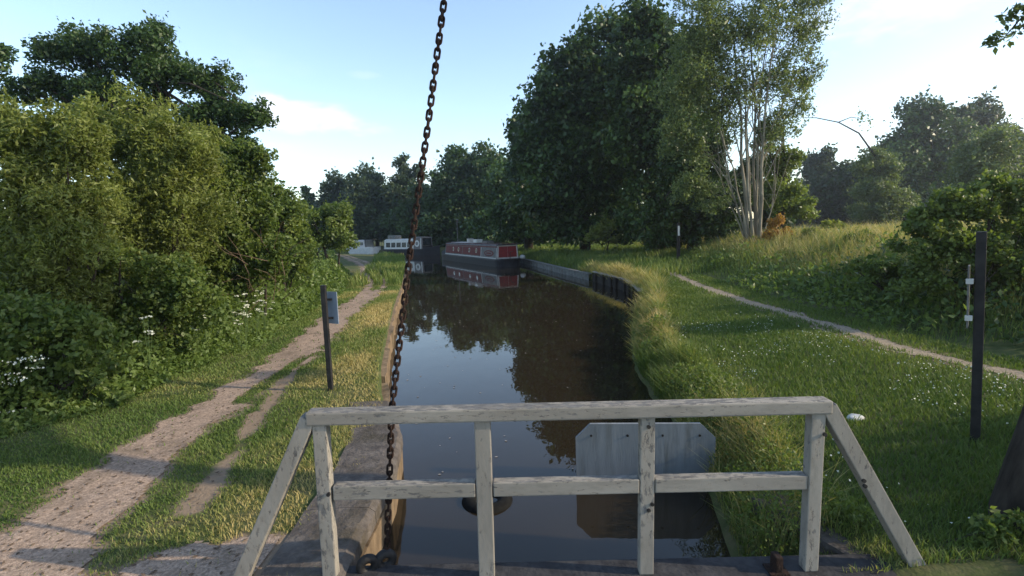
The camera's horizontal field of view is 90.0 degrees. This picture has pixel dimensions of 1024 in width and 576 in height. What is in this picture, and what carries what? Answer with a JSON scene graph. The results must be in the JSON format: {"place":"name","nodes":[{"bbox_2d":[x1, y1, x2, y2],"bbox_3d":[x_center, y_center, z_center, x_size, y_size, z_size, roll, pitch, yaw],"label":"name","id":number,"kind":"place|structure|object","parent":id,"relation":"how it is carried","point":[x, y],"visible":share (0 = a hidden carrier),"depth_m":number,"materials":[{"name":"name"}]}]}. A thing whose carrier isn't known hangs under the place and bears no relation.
{"place":"outdoors","nodes":[
{"label":"outdoors","id":0,"kind":"place"},
{"bbox_2d":[0,219,1023,575],"bbox_3d":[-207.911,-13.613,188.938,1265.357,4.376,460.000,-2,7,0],"label":"ground","id":1,"kind":"structure","parent":0,"point":[206,491],"depth_m":5.76,"materials":[{"name":"green plant"}]},
{"bbox_2d":[0,42,19,201],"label":"oak tree","id":2,"kind":"object","parent":1,"relation":"on","point":[7,54],"visible":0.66,"depth_m":22.21,"materials":[{"name":"green plant"}]},
{"bbox_2d":[0,86,134,357],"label":"willow bush","id":3,"kind":"object","parent":1,"relation":"on","point":[46,202],"visible":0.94,"depth_m":8.18,"materials":[{"name":"green plant"}]},
{"bbox_2d":[0,280,134,413],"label":"elder bush","id":4,"kind":"object","parent":1,"relation":"on","point":[80,359],"visible":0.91,"depth_m":7.17,"materials":[{"name":"green plant"}]},
{"bbox_2d":[75,380,135,405],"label":"dock plant","id":5,"kind":"object","parent":1,"relation":"on","point":[106,390],"visible":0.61,"depth_m":7.53,"materials":[{"name":"green plant"}]},
{"bbox_2d":[0,9,279,203],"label":"oak tree","id":6,"kind":"object","parent":1,"relation":"on","point":[146,60],"visible":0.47,"depth_m":19.67,"materials":[{"name":"green plant"}]},
{"bbox_2d":[132,315,154,376],"bbox_3d":[-6.248,1.073,8.761,0.254,1.197,0.423,-3,7,-14],"label":"cow parsley","id":7,"kind":"object","parent":1,"relation":"on","point":[149,359],"visible":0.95,"depth_m":8.77,"materials":[{"name":"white plant"}]},
{"bbox_2d":[48,231,241,367],"bbox_3d":[-7.203,0.252,9.651,3.511,2.900,1.569,-2,7,0],"label":"bramble bush","id":8,"kind":"object","parent":1,"relation":"on","point":[181,291],"visible":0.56,"depth_m":9.48,"materials":[{"name":"green plant"}]},
{"bbox_2d":[52,70,251,347],"bbox_3d":[-7.692,-1.404,10.705,4.139,5.920,2.806,-2,7,0],"label":"willow bush","id":9,"kind":"object","parent":1,"relation":"on","point":[169,201],"visible":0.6,"depth_m":10.40,"materials":[{"name":"green plant"}]},
{"bbox_2d":[0,248,352,437],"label":"undergrowth","id":10,"kind":"object","parent":1,"relation":"on","point":[333,276],"visible":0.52,"depth_m":9.36,"materials":[{"name":"green plant"}]},
{"bbox_2d":[0,291,382,575],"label":"towpath","id":11,"kind":"structure","parent":1,"relation":"on","point":[173,561],"depth_m":4.83,"materials":[{"name":"beige gravel"}]},
{"bbox_2d":[0,302,371,575],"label":"leaf litter","id":12,"kind":"object","parent":11,"relation":"on","point":[150,557],"visible":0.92,"depth_m":4.58,"materials":[{"name":"brown plant"}]},
{"bbox_2d":[0,276,400,575],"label":"verge grass","id":13,"kind":"structure","parent":1,"relation":"on","point":[389,293],"depth_m":6.51,"materials":[{"name":"green plant"}]},
{"bbox_2d":[203,314,211,342],"bbox_3d":[-6.307,0.883,10.623,0.407,1.193,0.254,2,7,28],"label":"cow parsley","id":14,"kind":"object","parent":1,"relation":"on","point":[205,330],"visible":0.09,"depth_m":10.58,"materials":[{"name":"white plant"}]},
{"bbox_2d":[155,135,288,333],"bbox_3d":[-7.456,-1.312,13.120,3.310,5.277,2.206,0,7,18],"label":"hawthorn bush","id":15,"kind":"object","parent":1,"relation":"on","point":[246,171],"visible":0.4,"depth_m":12.76,"materials":[{"name":"green plant"}]},
{"bbox_2d":[233,312,242,343],"bbox_3d":[-5.921,0.962,11.128,0.232,0.945,0.329,-10,14,-39],"label":"cow parsley","id":16,"kind":"object","parent":1,"relation":"on","point":[239,314],"visible":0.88,"depth_m":11.11,"materials":[{"name":"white plant"}]},
{"bbox_2d":[234,293,248,336],"bbox_3d":[-6.189,0.743,11.861,0.410,1.238,0.264,4,9,41],"label":"cow parsley","id":17,"kind":"object","parent":1,"relation":"on","point":[245,313],"visible":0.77,"depth_m":11.90,"materials":[{"name":"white plant"}]},
{"bbox_2d":[237,304,250,344],"bbox_3d":[-5.918,0.885,11.359,0.231,1.064,0.383,1,7,23],"label":"cow parsley","id":18,"kind":"object","parent":1,"relation":"on","point":[245,325],"visible":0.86,"depth_m":11.35,"materials":[{"name":"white plant"}]},
{"bbox_2d":[189,220,311,332],"bbox_3d":[-7.050,-0.155,12.922,4.571,3.037,1.801,0,7,15],"label":"bramble bush","id":19,"kind":"object","parent":1,"relation":"on","point":[275,259],"visible":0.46,"depth_m":12.76,"materials":[{"name":"green plant"}]},
{"bbox_2d":[248,300,264,336],"bbox_3d":[-6.078,0.790,12.193,0.261,1.062,0.370,8,8,29],"label":"cow parsley","id":20,"kind":"object","parent":1,"relation":"on","point":[257,321],"visible":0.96,"depth_m":12.15,"materials":[{"name":"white plant"}]},
{"bbox_2d":[254,293,271,330],"bbox_3d":[-6.147,0.697,12.737,0.393,1.145,0.242,-4,7,-15],"label":"cow parsley","id":21,"kind":"object","parent":1,"relation":"on","point":[264,323],"visible":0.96,"depth_m":12.76,"materials":[{"name":"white plant"}]},
{"bbox_2d":[241,173,321,296],"bbox_3d":[-7.650,-1.332,16.425,2.994,4.634,1.598,-2,7,0],"label":"hawthorn bush","id":22,"kind":"object","parent":1,"relation":"on","point":[292,220],"visible":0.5,"depth_m":16.19,"materials":[{"name":"green plant"}]},
{"bbox_2d":[299,185,316,213],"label":"deciduous tree","id":23,"kind":"object","parent":1,"relation":"on","point":[307,195],"visible":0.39,"depth_m":89.70,"materials":[{"name":"green plant"}]},
{"bbox_2d":[288,193,359,266],"bbox_3d":[-10.072,-2.534,26.866,4.221,4.752,2.788,-2,7,0],"label":"round bush","id":24,"kind":"object","parent":1,"relation":"on","point":[334,216],"visible":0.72,"depth_m":26.39,"materials":[{"name":"green plant"}]},
{"bbox_2d":[320,285,338,390],"bbox_3d":[-2.929,0.824,8.258,0.253,1.760,0.174,2,7,28],"label":"signpost","id":25,"kind":"object","parent":1,"relation":"on","point":[329,303],"visible":0.88,"depth_m":8.23,"materials":[{"name":"black paint"}]},
{"bbox_2d":[260,383,402,575],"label":"canal wall","id":26,"kind":"structure","parent":1,"relation":"on","point":[360,527],"depth_m":4.64,"materials":[{"name":"concrete"}]},
{"bbox_2d":[309,166,375,244],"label":"deciduous tree","id":27,"kind":"object","parent":1,"relation":"on","point":[329,188],"visible":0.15,"depth_m":89.14,"materials":[{"name":"green plant"}]},
{"bbox_2d":[337,157,395,246],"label":"deciduous tree","id":28,"kind":"object","parent":1,"relation":"on","point":[358,189],"visible":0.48,"depth_m":85.81,"materials":[{"name":"green plant"}]},
{"bbox_2d":[354,261,385,291],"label":"towpath","id":29,"kind":"structure","parent":1,"relation":"on","point":[366,287],"depth_m":25.11,"materials":[{"name":"beige gravel"}]},
{"bbox_2d":[381,261,405,385],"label":"canal wall","id":30,"kind":"structure","parent":1,"relation":"on","point":[385,366],"depth_m":12.83,"materials":[{"name":"stone"}]},
{"bbox_2d":[365,152,427,242],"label":"deciduous tree","id":31,"kind":"object","parent":1,"relation":"on","point":[397,185],"visible":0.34,"depth_m":84.78,"materials":[{"name":"green plant"}]},
{"bbox_2d":[371,179,441,245],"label":"deciduous tree","id":32,"kind":"object","parent":1,"relation":"on","point":[403,214],"visible":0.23,"depth_m":78.88,"materials":[{"name":"green plant"}]},
{"bbox_2d":[15,170,802,241],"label":"woods","id":33,"kind":"object","parent":1,"relation":"on","point":[798,173],"depth_m":124.64,"materials":[{"name":"green plant"}]},
{"bbox_2d":[415,137,510,246],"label":"deciduous tree","id":34,"kind":"object","parent":1,"relation":"on","point":[457,189],"visible":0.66,"depth_m":74.08,"materials":[{"name":"green plant"}]},
{"bbox_2d":[459,157,565,244],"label":"deciduous tree","id":35,"kind":"object","parent":1,"relation":"on","point":[477,226],"visible":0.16,"depth_m":63.44,"materials":[{"name":"green plant"}]},
{"bbox_2d":[485,111,559,249],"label":"oak tree","id":36,"kind":"object","parent":1,"relation":"on","point":[506,223],"visible":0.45,"depth_m":49.96,"materials":[{"name":"green plant"}]},
{"bbox_2d":[520,259,590,280],"bbox_3d":[1.412,-1.709,41.255,0.839,1.022,26.443,-3,7,-14],"label":"steel piling","id":37,"kind":"object","parent":1,"relation":"on","point":[584,275],"visible":0.36,"depth_m":33.78,"materials":[{"name":"grey metal"}]},
{"bbox_2d":[498,0,644,250],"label":"oak tree","id":38,"kind":"object","parent":1,"relation":"on","point":[575,184],"visible":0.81,"depth_m":41.13,"materials":[{"name":"green plant"}]},
{"bbox_2d":[347,235,797,286],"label":"rough grass","id":39,"kind":"structure","parent":1,"relation":"on","point":[386,265],"depth_m":32.97,"materials":[{"name":"green plant"}]},
{"bbox_2d":[233,396,925,575],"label":"lift bridge","id":40,"kind":"structure","parent":1,"relation":"on","point":[819,412],"depth_m":3.67,"materials":[{"name":"white wood"}]},
{"bbox_2d":[384,0,446,549],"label":"chain","id":41,"kind":"object","parent":40,"relation":"attached to","point":[408,264],"visible":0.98,"depth_m":3.87,"materials":[{"name":"metal"}]},
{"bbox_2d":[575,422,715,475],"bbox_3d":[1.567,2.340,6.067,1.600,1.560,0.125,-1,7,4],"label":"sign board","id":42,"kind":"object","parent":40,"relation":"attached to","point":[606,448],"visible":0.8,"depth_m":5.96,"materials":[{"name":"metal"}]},
{"bbox_2d":[583,212,625,253],"bbox_3d":[7.328,-4.072,39.695,3.686,3.626,2.156,-3,7,-12],"label":"hazel bush","id":43,"kind":"object","parent":1,"relation":"on","point":[602,232],"visible":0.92,"depth_m":39.52,"materials":[{"name":"green plant"}]},
{"bbox_2d":[592,271,641,301],"bbox_3d":[4.936,0.200,23.643,0.798,1.260,9.077,-2,7,-2],"label":"timber revetment","id":44,"kind":"object","parent":1,"relation":"on","point":[613,281],"visible":0.48,"depth_m":24.35,"materials":[{"name":"grey wood"}]},
{"bbox_2d":[591,0,735,249],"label":"oak tree","id":45,"kind":"object","parent":1,"relation":"on","point":[633,140],"visible":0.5,"depth_m":35.77,"materials":[{"name":"green plant"}]},
{"bbox_2d":[676,223,679,260],"bbox_3d":[9.410,-2.451,28.927,0.160,2.461,0.195,-2,7,0],"label":"signpost","id":46,"kind":"object","parent":1,"relation":"on","point":[678,239],"visible":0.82,"depth_m":28.84,"materials":[{"name":"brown wood"}]},
{"bbox_2d":[632,117,743,250],"bbox_3d":[11.333,-6.371,32.461,6.972,8.817,5.100,-5,7,-23],"label":"oak tree","id":47,"kind":"object","parent":1,"relation":"on","point":[666,218],"visible":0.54,"depth_m":31.98,"materials":[{"name":"green plant"}]},
{"bbox_2d":[577,259,856,556],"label":"bank grass","id":48,"kind":"structure","parent":1,"relation":"on","point":[644,280],"depth_m":7.87,"materials":[{"name":"green plant"}]},
{"bbox_2d":[648,0,841,244],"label":"slender tree","id":49,"kind":"object","parent":1,"relation":"on","point":[713,34],"visible":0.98,"depth_m":26.70,"materials":[{"name":"green plant"}]},
{"bbox_2d":[631,286,878,556],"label":"undergrowth","id":50,"kind":"object","parent":1,"relation":"on","point":[848,499],"visible":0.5,"depth_m":5.37,"materials":[{"name":"green plant"}]},
{"bbox_2d":[727,151,800,231],"bbox_3d":[17.872,-6.881,39.407,7.574,7.237,4.963,-2,7,0],"label":"deciduous tree","id":51,"kind":"object","parent":1,"relation":"on","point":[738,175],"visible":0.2,"depth_m":38.50,"materials":[{"name":"green plant"}]},
{"bbox_2d":[761,213,792,241],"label":"orange bush","id":52,"kind":"object","parent":1,"relation":"on","point":[773,223],"visible":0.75,"depth_m":25.65,"materials":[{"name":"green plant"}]},
{"bbox_2d":[749,121,821,229],"bbox_3d":[16.211,-6.383,30.596,4.407,7.537,3.353,-2,7,0],"label":"deciduous tree","id":53,"kind":"object","parent":1,"relation":"on","point":[789,201],"visible":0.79,"depth_m":30.00,"materials":[{"name":"green plant"}]},
{"bbox_2d":[751,490,864,554],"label":"stone kerb","id":54,"kind":"structure","parent":1,"relation":"on","point":[833,545],"depth_m":4.20,"materials":[{"name":"grey stone"}]},
{"bbox_2d":[784,142,853,225],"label":"deciduous tree","id":55,"kind":"object","parent":1,"relation":"on","point":[815,168],"visible":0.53,"depth_m":91.49,"materials":[{"name":"green plant"}]},
{"bbox_2d":[797,218,847,239],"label":"bush","id":56,"kind":"object","parent":1,"relation":"on","point":[828,223],"visible":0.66,"depth_m":23.81,"materials":[{"name":"green plant"}]},
{"bbox_2d":[630,216,1023,346],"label":"meadow grass","id":57,"kind":"structure","parent":1,"relation":"on","point":[806,241],"depth_m":18.55,"materials":[{"name":"green plant"}]},
{"bbox_2d":[639,264,1023,573],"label":"lawn grass","id":58,"kind":"structure","parent":1,"relation":"on","point":[692,301],"depth_m":7.01,"materials":[{"name":"green plant"}]},
{"bbox_2d":[678,305,1019,522],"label":"clover flowers","id":59,"kind":"object","parent":58,"relation":"on","point":[889,379],"visible":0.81,"depth_m":8.05,"materials":[{"name":"white plant"}]},
{"bbox_2d":[816,157,864,222],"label":"deciduous tree","id":60,"kind":"object","parent":1,"relation":"on","point":[829,202],"visible":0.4,"depth_m":89.15,"materials":[{"name":"green plant"}]},
{"bbox_2d":[663,219,1023,343],"bbox_3d":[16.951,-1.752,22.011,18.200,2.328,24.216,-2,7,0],"label":"undergrowth","id":61,"kind":"object","parent":1,"relation":"on","point":[892,317],"visible":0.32,"depth_m":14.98,"materials":[{"name":"green plant"}]},
{"bbox_2d":[665,269,1023,379],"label":"footpath","id":62,"kind":"structure","parent":1,"relation":"on","point":[854,332],"depth_m":10.58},
{"bbox_2d":[846,413,864,420],"bbox_3d":[4.280,1.622,6.396,0.206,0.096,0.159,-2,7,0],"label":"stone","id":63,"kind":"object","parent":1,"relation":"on","point":[851,415],"visible":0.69,"depth_m":6.37,"materials":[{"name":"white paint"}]},
{"bbox_2d":[800,106,924,225],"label":"deciduous tree","id":64,"kind":"object","parent":1,"relation":"on","point":[891,200],"visible":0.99,"depth_m":56.41,"materials":[{"name":"green plant"}]},
{"bbox_2d":[841,228,899,244],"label":"bush","id":65,"kind":"object","parent":1,"relation":"on","point":[855,233],"visible":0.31,"depth_m":18.87,"materials":[{"name":"green plant"}]},
{"bbox_2d":[845,249,916,291],"bbox_3d":[9.902,-0.215,13.149,2.684,1.674,1.325,-2,7,0],"label":"bramble bush","id":66,"kind":"object","parent":1,"relation":"on","point":[883,267],"visible":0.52,"depth_m":12.95,"materials":[{"name":"green plant"}]},
{"bbox_2d":[849,84,980,223],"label":"deciduous tree","id":67,"kind":"object","parent":1,"relation":"on","point":[920,141],"visible":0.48,"depth_m":75.83,"materials":[{"name":"green plant"}]},
{"bbox_2d":[881,167,1023,314],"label":"hazel bush","id":68,"kind":"object","parent":1,"relation":"on","point":[977,201],"visible":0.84,"depth_m":10.75,"materials":[{"name":"green plant"}]},
{"bbox_2d":[922,114,1023,220],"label":"deciduous tree","id":69,"kind":"object","parent":1,"relation":"on","point":[987,150],"visible":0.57,"depth_m":43.47,"materials":[{"name":"green plant"}]},
{"bbox_2d":[965,231,986,442],"bbox_3d":[4.939,0.550,5.474,0.154,2.292,0.235,2,7,43],"label":"signpost","id":70,"kind":"object","parent":1,"relation":"on","point":[978,315],"visible":0.92,"depth_m":5.40,"materials":[{"name":"black paint"}]},
{"bbox_2d":[938,85,1023,162],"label":"deciduous tree","id":71,"kind":"object","parent":1,"relation":"on","point":[984,114],"visible":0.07,"depth_m":79.85,"materials":[{"name":"green plant"}]},
{"bbox_2d":[946,506,1023,548],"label":"bramble bush","id":72,"kind":"object","parent":1,"relation":"on","point":[1002,527],"visible":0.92,"depth_m":3.85,"materials":[{"name":"green plant"}]},
{"bbox_2d":[981,2,1023,534],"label":"roadside tree","id":73,"kind":"object","parent":1,"relation":"on","point":[1007,492],"visible":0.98,"depth_m":4.13,"materials":[{"name":"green plant"}]},
{"bbox_2d":[996,130,1023,217],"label":"deciduous tree","id":74,"kind":"object","parent":1,"relation":"on","point":[1018,154],"visible":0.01,"depth_m":75.01,"materials":[{"name":"green plant"}]},
{"bbox_2d":[0,0,1023,224],"label":"sky","id":75,"kind":"structure","parent":0,"point":[347,81],"materials":[{"name":"blue"}]},
{"bbox_2d":[376,253,730,564],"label":"canal water","id":76,"kind":"structure","parent":0,"point":[539,357],"depth_m":9.18,"materials":[{"name":"black liquid"}]},
{"bbox_2d":[346,239,382,253],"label":"cabin cruiser","id":77,"kind":"object","parent":76,"relation":"on","point":[366,246],"visible":0.7,"depth_m":75.98,"materials":[{"name":"white paint"}]},
{"bbox_2d":[382,235,439,254],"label":"narrowboat","id":78,"kind":"object","parent":76,"relation":"on","point":[396,244],"visible":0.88,"depth_m":66.41,"materials":[{"name":"white paint"}]},
{"bbox_2d":[391,242,395,247],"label":"window","id":79,"kind":"structure","parent":78,"relation":"in","point":[393,244],"depth_m":67.93,"materials":[{"name":"grey glass"}]},
{"bbox_2d":[396,242,400,247],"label":"window","id":80,"kind":"structure","parent":78,"relation":"in","point":[398,244],"depth_m":67.41,"materials":[{"name":"grey glass"}]},
{"bbox_2d":[442,219,524,266],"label":"narrowboat","id":81,"kind":"object","parent":76,"relation":"on","point":[497,255],"visible":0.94,"depth_m":43.20,"materials":[{"name":"red paint"}]},
{"bbox_2d":[473,239,482,242],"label":"roof box","id":82,"kind":"object","parent":81,"relation":"on","point":[477,240],"visible":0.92,"depth_m":46.15,"materials":[{"name":"white paint"}]},
{"bbox_2d":[462,493,512,513],"bbox_3d":[-0.275,2.404,5.713,0.590,0.190,0.590,-2,7,0],"label":"tyre","id":83,"kind":"object","parent":76,"relation":"on","point":[469,504],"visible":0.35,"depth_m":5.56,"materials":[{"name":"black rubber"}]},
{"bbox_2d":[418,289,602,474],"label":"floating leaves","id":84,"kind":"object","parent":76,"relation":"on","point":[480,392],"visible":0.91,"depth_m":9.49,"materials":[{"name":"brown plant"}]},
{"bbox_2d":[771,245,812,258],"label":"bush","id":85,"kind":"object","parent":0,"point":[786,249],"visible":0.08,"depth_m":21.93,"materials":[{"name":"green plant"}]}
]}

